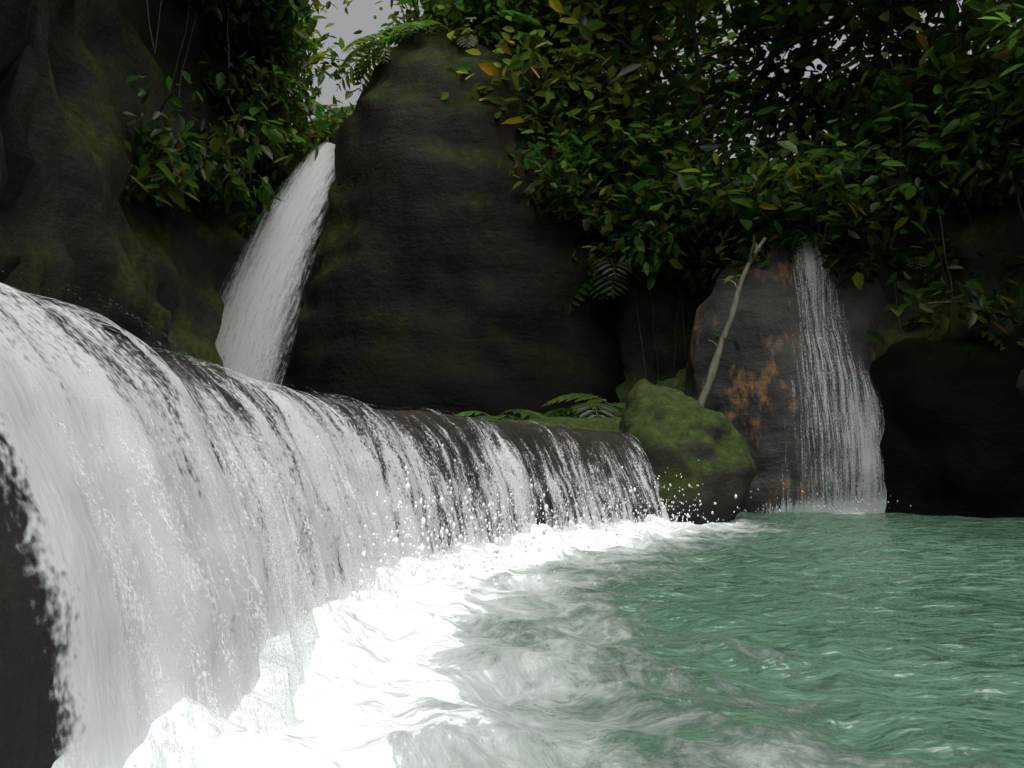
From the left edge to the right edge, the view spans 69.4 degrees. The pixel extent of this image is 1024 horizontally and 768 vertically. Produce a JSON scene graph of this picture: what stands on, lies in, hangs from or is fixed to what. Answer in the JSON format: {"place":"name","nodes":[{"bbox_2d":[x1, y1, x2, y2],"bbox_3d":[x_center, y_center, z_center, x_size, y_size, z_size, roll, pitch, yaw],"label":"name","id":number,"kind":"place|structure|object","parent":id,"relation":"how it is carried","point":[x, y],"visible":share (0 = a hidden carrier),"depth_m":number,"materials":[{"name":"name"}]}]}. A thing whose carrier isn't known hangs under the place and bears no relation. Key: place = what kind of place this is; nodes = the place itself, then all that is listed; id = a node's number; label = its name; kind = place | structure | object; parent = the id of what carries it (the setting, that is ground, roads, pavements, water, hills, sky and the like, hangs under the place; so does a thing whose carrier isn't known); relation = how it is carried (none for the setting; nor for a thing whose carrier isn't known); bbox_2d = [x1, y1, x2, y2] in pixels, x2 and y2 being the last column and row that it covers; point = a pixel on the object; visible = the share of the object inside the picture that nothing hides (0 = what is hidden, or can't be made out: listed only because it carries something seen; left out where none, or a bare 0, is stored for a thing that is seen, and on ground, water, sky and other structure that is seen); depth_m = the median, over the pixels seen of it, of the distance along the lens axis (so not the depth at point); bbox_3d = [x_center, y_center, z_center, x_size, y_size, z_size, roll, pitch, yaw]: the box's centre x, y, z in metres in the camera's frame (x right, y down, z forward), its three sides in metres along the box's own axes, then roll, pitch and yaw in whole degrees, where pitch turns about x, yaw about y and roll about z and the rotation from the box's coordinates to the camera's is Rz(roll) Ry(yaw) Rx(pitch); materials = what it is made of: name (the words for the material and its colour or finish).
{"place":"outdoors","nodes":[
{"label":"outdoors","id":0,"kind":"place"},
{"bbox_2d":[0,303,656,767],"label":"rock ledge","id":1,"kind":"object","parent":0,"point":[34,731],"visible":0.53,"depth_m":2.76,"materials":[{"name":"grey stone"}]},
{"bbox_2d":[0,0,1023,416],"bbox_3d":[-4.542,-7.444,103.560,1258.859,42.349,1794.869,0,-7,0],"label":"rock cliff","id":2,"kind":"structure","parent":0,"point":[76,230],"depth_m":10.53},
{"bbox_2d":[122,132,216,217],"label":"cliff shrub","id":3,"kind":"object","parent":2,"relation":"on","point":[144,182],"visible":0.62,"depth_m":11.48,"materials":[{"name":"green plant"}]},
{"bbox_2d":[122,70,229,190],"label":"cliff shrub","id":4,"kind":"object","parent":2,"relation":"on","point":[155,133],"visible":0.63,"depth_m":11.09,"materials":[{"name":"green plant"}]},
{"bbox_2d":[140,106,246,213],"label":"cliff shrub","id":5,"kind":"object","parent":2,"relation":"on","point":[209,188],"visible":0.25,"depth_m":12.90,"materials":[{"name":"green plant"}]},
{"bbox_2d":[161,0,267,51],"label":"cliff shrub","id":6,"kind":"object","parent":2,"relation":"on","point":[212,8],"visible":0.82,"depth_m":13.52,"materials":[{"name":"green plant"}]},
{"bbox_2d":[182,114,290,211],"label":"cliff shrub","id":7,"kind":"object","parent":2,"relation":"on","point":[274,135],"visible":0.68,"depth_m":12.73,"materials":[{"name":"green plant"}]},
{"bbox_2d":[194,151,284,252],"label":"cliff shrub","id":8,"kind":"object","parent":2,"relation":"on","point":[249,203],"visible":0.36,"depth_m":13.49,"materials":[{"name":"green plant"}]},
{"bbox_2d":[215,0,303,52],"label":"cliff shrub","id":9,"kind":"object","parent":2,"relation":"on","point":[238,3],"visible":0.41,"depth_m":13.61,"materials":[{"name":"green plant"}]},
{"bbox_2d":[193,57,332,152],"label":"cliff shrub","id":10,"kind":"object","parent":2,"relation":"on","point":[304,128],"visible":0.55,"depth_m":14.07,"materials":[{"name":"green plant"}]},
{"bbox_2d":[213,0,325,97],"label":"cliff shrub","id":11,"kind":"object","parent":2,"relation":"on","point":[286,4],"visible":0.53,"depth_m":14.07,"materials":[{"name":"green plant"}]},
{"bbox_2d":[197,47,344,121],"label":"cliff shrub","id":12,"kind":"object","parent":2,"relation":"on","point":[289,85],"visible":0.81,"depth_m":13.83,"materials":[{"name":"green plant"}]},
{"bbox_2d":[223,97,318,183],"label":"cliff shrub","id":13,"kind":"object","parent":2,"relation":"on","point":[282,163],"visible":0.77,"depth_m":13.85,"materials":[{"name":"green plant"}]},
{"bbox_2d":[220,0,325,60],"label":"shrub","id":14,"kind":"object","parent":2,"relation":"on","point":[289,19],"visible":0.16,"depth_m":14.04,"materials":[{"name":"green plant"}]},
{"bbox_2d":[215,142,334,388],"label":"waterfall","id":15,"kind":"structure","parent":2,"relation":"on","point":[275,245],"depth_m":13.14,"materials":[{"name":"white liquid"}]},
{"bbox_2d":[249,0,314,75],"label":"cliff shrub","id":16,"kind":"object","parent":2,"relation":"on","point":[281,43],"visible":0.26,"depth_m":14.58,"materials":[{"name":"green plant"}]},
{"bbox_2d":[225,29,344,141],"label":"shrub","id":17,"kind":"object","parent":2,"relation":"on","point":[320,56],"visible":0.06,"depth_m":15.89,"materials":[{"name":"green plant"}]},
{"bbox_2d":[234,35,336,132],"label":"shrub","id":18,"kind":"object","parent":2,"relation":"on","point":[326,67],"visible":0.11,"depth_m":15.20,"materials":[{"name":"green plant"}]},
{"bbox_2d":[247,59,354,178],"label":"shrub","id":19,"kind":"object","parent":2,"relation":"on","point":[318,114],"visible":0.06,"depth_m":15.45,"materials":[{"name":"green plant"}]},
{"bbox_2d":[244,0,365,85],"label":"shrub","id":20,"kind":"object","parent":2,"relation":"on","point":[272,36],"visible":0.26,"depth_m":14.91,"materials":[{"name":"green plant"}]},
{"bbox_2d":[270,27,624,418],"bbox_3d":[-1.037,1.677,14.321,7.641,17.869,6.187,0,-7,0],"label":"rock","id":21,"kind":"object","parent":2,"relation":"on","point":[446,273],"visible":0.36,"depth_m":12.58,"materials":[{"name":"black stone"}]},
{"bbox_2d":[336,34,391,94],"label":"fern","id":22,"kind":"object","parent":21,"relation":"on","point":[362,66],"visible":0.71,"depth_m":14.32,"materials":[{"name":"green plant"}]},
{"bbox_2d":[364,20,450,57],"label":"fern","id":23,"kind":"object","parent":21,"relation":"on","point":[394,36],"visible":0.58,"depth_m":14.21,"materials":[{"name":"green plant"}]},
{"bbox_2d":[353,0,486,43],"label":"shrub","id":24,"kind":"object","parent":21,"relation":"on","point":[416,14],"visible":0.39,"depth_m":14.18,"materials":[{"name":"green plant"}]},
{"bbox_2d":[378,0,471,59],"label":"shrub","id":25,"kind":"object","parent":21,"relation":"on","point":[430,7],"visible":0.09,"depth_m":14.66,"materials":[{"name":"green plant"}]},
{"bbox_2d":[448,10,544,56],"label":"fern","id":26,"kind":"object","parent":21,"relation":"on","point":[524,19],"visible":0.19,"depth_m":14.09,"materials":[{"name":"green plant"}]},
{"bbox_2d":[497,152,648,236],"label":"shrub","id":27,"kind":"object","parent":21,"relation":"attached to","point":[590,211],"visible":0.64,"depth_m":12.68,"materials":[{"name":"green plant"}]},
{"bbox_2d":[572,214,634,246],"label":"shrub","id":28,"kind":"object","parent":21,"relation":"on","point":[614,232],"visible":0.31,"depth_m":12.99,"materials":[{"name":"green plant"}]},
{"bbox_2d":[568,257,667,314],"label":"fern","id":29,"kind":"object","parent":21,"relation":"on","point":[598,280],"visible":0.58,"depth_m":12.68,"materials":[{"name":"green plant"}]},
{"bbox_2d":[556,34,687,123],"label":"shrub","id":30,"kind":"object","parent":21,"relation":"attached to","point":[663,88],"visible":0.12,"depth_m":13.48,"materials":[{"name":"green plant"}]},
{"bbox_2d":[434,0,550,42],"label":"shrub","id":31,"kind":"object","parent":2,"relation":"on","point":[478,5],"visible":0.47,"depth_m":14.21,"materials":[{"name":"green plant"}]},
{"bbox_2d":[441,0,595,107],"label":"shrub","id":32,"kind":"object","parent":2,"relation":"on","point":[555,5],"visible":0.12,"depth_m":13.20,"materials":[{"name":"green plant"}]},
{"bbox_2d":[337,0,783,117],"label":"shrub","id":33,"kind":"object","parent":2,"relation":"on","point":[685,56],"visible":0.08,"depth_m":17.23,"materials":[{"name":"green plant"}]},
{"bbox_2d":[146,0,1023,380],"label":"hanging vines","id":34,"kind":"object","parent":2,"relation":"on","point":[678,294],"visible":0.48,"depth_m":12.47,"materials":[{"name":"green plant"}]},
{"bbox_2d":[515,111,657,228],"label":"shrub","id":35,"kind":"object","parent":2,"relation":"on","point":[562,163],"visible":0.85,"depth_m":12.62,"materials":[{"name":"green plant"}]},
{"bbox_2d":[570,132,642,201],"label":"shrub","id":36,"kind":"object","parent":2,"relation":"on","point":[615,159],"visible":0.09,"depth_m":13.45,"materials":[{"name":"green plant"}]},
{"bbox_2d":[501,74,727,143],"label":"shrub","id":37,"kind":"object","parent":2,"relation":"on","point":[636,94],"visible":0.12,"depth_m":13.59,"materials":[{"name":"green plant"}]},
{"bbox_2d":[492,63,739,192],"bbox_3d":[1.990,-4.614,13.886,4.863,2.356,2.806,0,-7,0],"label":"shrub","id":38,"kind":"object","parent":2,"relation":"on","point":[638,149],"visible":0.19,"depth_m":13.44,"materials":[{"name":"green plant"}]},
{"bbox_2d":[553,15,694,173],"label":"shrub","id":39,"kind":"object","parent":2,"relation":"on","point":[582,20],"visible":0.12,"depth_m":13.49,"materials":[{"name":"green plant"}]},
{"bbox_2d":[521,11,728,122],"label":"shrub","id":40,"kind":"object","parent":2,"relation":"on","point":[688,48],"visible":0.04,"depth_m":13.84,"materials":[{"name":"green plant"}]},
{"bbox_2d":[521,0,736,81],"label":"tree","id":41,"kind":"object","parent":2,"relation":"on","point":[651,26],"visible":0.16,"depth_m":15.71,"materials":[{"name":"green plant"}]},
{"bbox_2d":[559,78,712,181],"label":"shrub","id":42,"kind":"object","parent":2,"relation":"on","point":[694,123],"visible":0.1,"depth_m":13.20,"materials":[{"name":"green plant"}]},
{"bbox_2d":[590,205,701,279],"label":"shrub","id":43,"kind":"object","parent":2,"relation":"on","point":[645,228],"visible":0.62,"depth_m":12.20,"materials":[{"name":"green plant"}]},
{"bbox_2d":[572,221,720,289],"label":"shrub","id":44,"kind":"object","parent":2,"relation":"on","point":[654,259],"visible":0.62,"depth_m":12.42,"materials":[{"name":"green plant"}]},
{"bbox_2d":[532,34,770,211],"bbox_3d":[2.541,-4.202,13.991,5.063,2.867,3.568,4,-8,-31],"label":"shrub","id":45,"kind":"object","parent":2,"relation":"on","point":[610,73],"visible":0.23,"depth_m":13.06,"materials":[{"name":"green plant"}]},
{"bbox_2d":[603,174,699,226],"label":"shrub","id":46,"kind":"object","parent":2,"relation":"on","point":[625,190],"visible":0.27,"depth_m":12.68,"materials":[{"name":"green plant"}]},
{"bbox_2d":[597,168,722,255],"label":"shrub","id":47,"kind":"object","parent":2,"relation":"on","point":[651,216],"visible":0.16,"depth_m":12.53,"materials":[{"name":"green plant"}]},
{"bbox_2d":[599,116,750,208],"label":"shrub","id":48,"kind":"object","parent":2,"relation":"on","point":[670,135],"visible":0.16,"depth_m":13.13,"materials":[{"name":"green plant"}]},
{"bbox_2d":[564,50,798,175],"bbox_3d":[2.704,-4.335,13.532,4.153,2.169,3.923,0,-7,0],"label":"shrub","id":49,"kind":"object","parent":2,"relation":"on","point":[756,84],"visible":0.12,"depth_m":12.94,"materials":[{"name":"green plant"}]},
{"bbox_2d":[424,0,947,207],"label":"foliage","id":50,"kind":"object","parent":2,"relation":"on","point":[533,40],"visible":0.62,"depth_m":13.31,"materials":[{"name":"green plant"}]},
{"bbox_2d":[608,1,769,120],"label":"tree","id":51,"kind":"object","parent":2,"relation":"on","point":[726,43],"visible":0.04,"depth_m":29.81,"materials":[{"name":"green plant"}]},
{"bbox_2d":[663,245,722,296],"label":"shrub","id":52,"kind":"object","parent":2,"relation":"on","point":[703,285],"visible":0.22,"depth_m":12.48,"materials":[{"name":"green plant"}]},
{"bbox_2d":[618,124,778,241],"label":"shrub","id":53,"kind":"object","parent":2,"relation":"on","point":[641,184],"visible":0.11,"depth_m":12.13,"materials":[{"name":"green plant"}]},
{"bbox_2d":[611,184,821,290],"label":"shrub","id":54,"kind":"object","parent":2,"relation":"on","point":[690,277],"visible":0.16,"depth_m":12.32,"materials":[{"name":"green plant"}]},
{"bbox_2d":[647,90,788,217],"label":"shrub","id":55,"kind":"object","parent":2,"relation":"on","point":[692,98],"visible":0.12,"depth_m":12.02,"materials":[{"name":"green plant"}]},
{"bbox_2d":[698,235,766,406],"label":"leaning dead branch","id":56,"kind":"object","parent":2,"relation":"on","point":[711,375],"visible":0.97,"depth_m":10.09,"materials":[{"name":"wood"}]},
{"bbox_2d":[679,202,788,271],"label":"shrub","id":57,"kind":"object","parent":2,"relation":"on","point":[707,249],"visible":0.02,"depth_m":12.04,"materials":[{"name":"green plant"}]},
{"bbox_2d":[644,157,833,248],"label":"shrub","id":58,"kind":"object","parent":2,"relation":"on","point":[705,175],"visible":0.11,"depth_m":11.50,"materials":[{"name":"green plant"}]},
{"bbox_2d":[623,113,859,279],"bbox_3d":[3.872,-2.739,12.172,3.444,1.973,4.484,-4,-8,30],"label":"shrub","id":59,"kind":"object","parent":2,"relation":"on","point":[789,177],"visible":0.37,"depth_m":11.22,"materials":[{"name":"green plant"}]},
{"bbox_2d":[673,206,809,267],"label":"shrub","id":60,"kind":"object","parent":2,"relation":"on","point":[800,216],"visible":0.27,"depth_m":11.76,"materials":[{"name":"green plant"}]},
{"bbox_2d":[635,80,855,216],"bbox_3d":[4.537,-3.675,13.385,4.340,3.153,3.532,-5,-8,36],"label":"shrub","id":61,"kind":"object","parent":2,"relation":"on","point":[813,134],"visible":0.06,"depth_m":12.04,"materials":[{"name":"green plant"}]},
{"bbox_2d":[685,228,892,512],"bbox_3d":[4.406,0.671,11.439,3.515,6.472,2.384,0,-7,0],"label":"boulder","id":62,"kind":"object","parent":2,"relation":"on","point":[752,395],"visible":0.39,"depth_m":10.71,"materials":[{"name":"grey stone"}]},
{"bbox_2d":[712,140,882,278],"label":"shrub","id":63,"kind":"object","parent":2,"relation":"on","point":[818,208],"visible":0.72,"depth_m":10.85,"materials":[{"name":"green plant"}]},
{"bbox_2d":[692,107,919,229],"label":"shrub","id":64,"kind":"object","parent":2,"relation":"on","point":[738,185],"visible":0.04,"depth_m":12.74,"materials":[{"name":"green plant"}]},
{"bbox_2d":[641,0,979,156],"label":"foliage","id":65,"kind":"object","parent":2,"relation":"on","point":[742,65],"visible":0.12,"depth_m":14.92,"materials":[{"name":"green plant"}]},
{"bbox_2d":[748,163,890,245],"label":"shrub","id":66,"kind":"object","parent":2,"relation":"on","point":[854,219],"visible":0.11,"depth_m":10.90,"materials":[{"name":"green plant"}]},
{"bbox_2d":[680,135,960,247],"bbox_3d":[5.017,-2.783,11.924,2.998,2.361,4.653,5,-8,-37],"label":"shrub","id":67,"kind":"object","parent":2,"relation":"on","point":[908,192],"visible":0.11,"depth_m":10.51,"materials":[{"name":"green plant"}]},
{"bbox_2d":[758,241,886,513],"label":"waterfall","id":68,"kind":"structure","parent":2,"relation":"on","point":[869,462],"depth_m":10.20,"materials":[{"name":"white liquid"}]},
{"bbox_2d":[664,0,1022,159],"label":"foliage","id":69,"kind":"object","parent":2,"relation":"on","point":[877,24],"visible":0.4,"depth_m":13.17,"materials":[{"name":"green plant"}]},
{"bbox_2d":[726,56,984,289],"bbox_3d":[5.929,-3.088,11.825,3.528,3.780,5.371,-5,-8,38],"label":"shrub","id":70,"kind":"object","parent":2,"relation":"on","point":[864,122],"visible":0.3,"depth_m":10.94,"materials":[{"name":"green plant"}]},
{"bbox_2d":[744,29,969,166],"bbox_3d":[6.457,-4.211,12.623,4.076,2.972,4.394,3,-7,-25],"label":"shrub","id":71,"kind":"object","parent":2,"relation":"on","point":[831,102],"visible":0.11,"depth_m":12.26,"materials":[{"name":"green plant"}]},
{"bbox_2d":[703,10,1023,218],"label":"shrub","id":72,"kind":"object","parent":2,"relation":"on","point":[894,82],"visible":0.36,"depth_m":10.60,"materials":[{"name":"green plant"}]},
{"bbox_2d":[818,203,917,288],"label":"shrub","id":73,"kind":"object","parent":2,"relation":"on","point":[877,256],"visible":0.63,"depth_m":11.01,"materials":[{"name":"green plant"}]},
{"bbox_2d":[802,53,1023,217],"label":"shrub","id":74,"kind":"object","parent":2,"relation":"on","point":[920,116],"visible":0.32,"depth_m":10.55,"materials":[{"name":"green plant"}]},
{"bbox_2d":[806,2,1023,160],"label":"shrub","id":75,"kind":"object","parent":2,"relation":"on","point":[872,107],"visible":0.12,"depth_m":11.18,"materials":[{"name":"green plant"}]},
{"bbox_2d":[816,0,1019,144],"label":"shrub","id":76,"kind":"object","parent":2,"relation":"on","point":[851,55],"visible":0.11,"depth_m":11.09,"materials":[{"name":"green plant"}]},
{"bbox_2d":[887,238,952,269],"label":"fern","id":77,"kind":"object","parent":2,"relation":"on","point":[923,258],"visible":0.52,"depth_m":10.87,"materials":[{"name":"green plant"}]},
{"bbox_2d":[898,246,972,311],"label":"leaves","id":78,"kind":"object","parent":2,"relation":"on","point":[931,261],"visible":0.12,"depth_m":10.60,"materials":[{"name":"green plant"}]},
{"bbox_2d":[866,248,1023,358],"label":"leaves","id":79,"kind":"object","parent":2,"relation":"on","point":[972,317],"visible":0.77,"depth_m":9.73,"materials":[{"name":"green plant"}]},
{"bbox_2d":[870,29,1021,146],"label":"shrub","id":80,"kind":"object","parent":2,"relation":"on","point":[937,88],"visible":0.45,"depth_m":10.33,"materials":[{"name":"green plant"}]},
{"bbox_2d":[868,60,1023,203],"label":"shrub","id":81,"kind":"object","parent":2,"relation":"on","point":[941,98],"visible":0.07,"depth_m":10.56,"materials":[{"name":"green plant"}]},
{"bbox_2d":[869,324,1023,517],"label":"rock wall","id":82,"kind":"structure","parent":2,"relation":"on","point":[951,417],"depth_m":9.69,"materials":[{"name":"black stone"}]},
{"bbox_2d":[886,238,1023,340],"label":"leaves","id":83,"kind":"object","parent":2,"relation":"on","point":[973,268],"visible":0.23,"depth_m":10.24,"materials":[{"name":"green plant"}]},
{"bbox_2d":[896,132,1023,214],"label":"shrub","id":84,"kind":"object","parent":2,"relation":"on","point":[982,169],"visible":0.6,"depth_m":10.15,"materials":[{"name":"green plant"}]},
{"bbox_2d":[901,0,1023,137],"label":"shrub","id":85,"kind":"object","parent":2,"relation":"on","point":[977,5],"visible":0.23,"depth_m":10.44,"materials":[{"name":"green plant"}]},
{"bbox_2d":[912,0,1023,99],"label":"shrub","id":86,"kind":"object","parent":2,"relation":"on","point":[1012,39],"visible":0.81,"depth_m":9.46,"materials":[{"name":"green plant"}]},
{"bbox_2d":[915,3,1023,102],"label":"shrub","id":87,"kind":"object","parent":2,"relation":"on","point":[966,56],"visible":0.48,"depth_m":10.11,"materials":[{"name":"green plant"}]},
{"bbox_2d":[931,115,1023,207],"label":"shrub","id":88,"kind":"object","parent":2,"relation":"on","point":[972,147],"visible":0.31,"depth_m":9.93,"materials":[{"name":"green plant"}]},
{"bbox_2d":[956,17,1023,148],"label":"shrub","id":89,"kind":"object","parent":2,"relation":"on","point":[1016,102],"visible":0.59,"depth_m":9.63,"materials":[{"name":"green plant"}]},
{"bbox_2d":[959,139,1023,207],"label":"shrub","id":90,"kind":"object","parent":2,"relation":"on","point":[1012,188],"visible":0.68,"depth_m":9.79,"materials":[{"name":"green plant"}]},
{"bbox_2d":[51,512,1023,767],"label":"pool water","id":91,"kind":"structure","parent":0,"point":[811,640],"depth_m":2.31,"materials":[{"name":"liquid"}]},
{"bbox_2d":[0,283,669,767],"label":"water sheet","id":92,"kind":"object","parent":91,"relation":"in","point":[112,725],"visible":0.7,"depth_m":1.62,"materials":[{"name":"white liquid"}]},
{"bbox_2d":[41,310,670,767],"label":"water spray","id":93,"kind":"object","parent":92,"relation":"on","point":[277,562],"visible":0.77,"depth_m":1.91,"materials":[{"name":"white liquid"}]},
{"bbox_2d":[493,417,620,431],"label":"mossy ground","id":94,"kind":"structure","parent":91,"relation":"in","point":[610,424],"depth_m":9.61,"materials":[{"name":"green plant"}]},
{"bbox_2d":[544,402,625,417],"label":"fern","id":95,"kind":"object","parent":94,"relation":"on","point":[609,408],"visible":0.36,"depth_m":10.29,"materials":[{"name":"green plant"}]},
{"bbox_2d":[542,388,682,416],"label":"fern","id":96,"kind":"object","parent":94,"relation":"on","point":[571,396],"visible":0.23,"depth_m":11.08,"materials":[{"name":"green plant"}]},
{"bbox_2d":[336,444,910,599],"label":"spray droplets","id":97,"kind":"object","parent":91,"relation":"on","point":[421,549],"visible":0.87,"depth_m":4.35,"materials":[{"name":"white liquid"}]},
{"bbox_2d":[619,379,756,524],"bbox_3d":[1.969,1.080,8.916,1.858,2.318,2.083,0,-7,0],"label":"mossy rock","id":98,"kind":"object","parent":91,"relation":"in","point":[673,432],"visible":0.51,"depth_m":8.09,"materials":[{"name":"green stone"}]},
{"bbox_2d":[291,0,1020,170],"label":"sky","id":99,"kind":"structure","parent":0,"point":[360,16],"materials":[{"name":"grey"}]},
{"bbox_2d":[697,119,896,258],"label":"shrub","id":100,"kind":"object","parent":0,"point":[776,200],"visible":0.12,"depth_m":11.25,"materials":[{"name":"green plant"}]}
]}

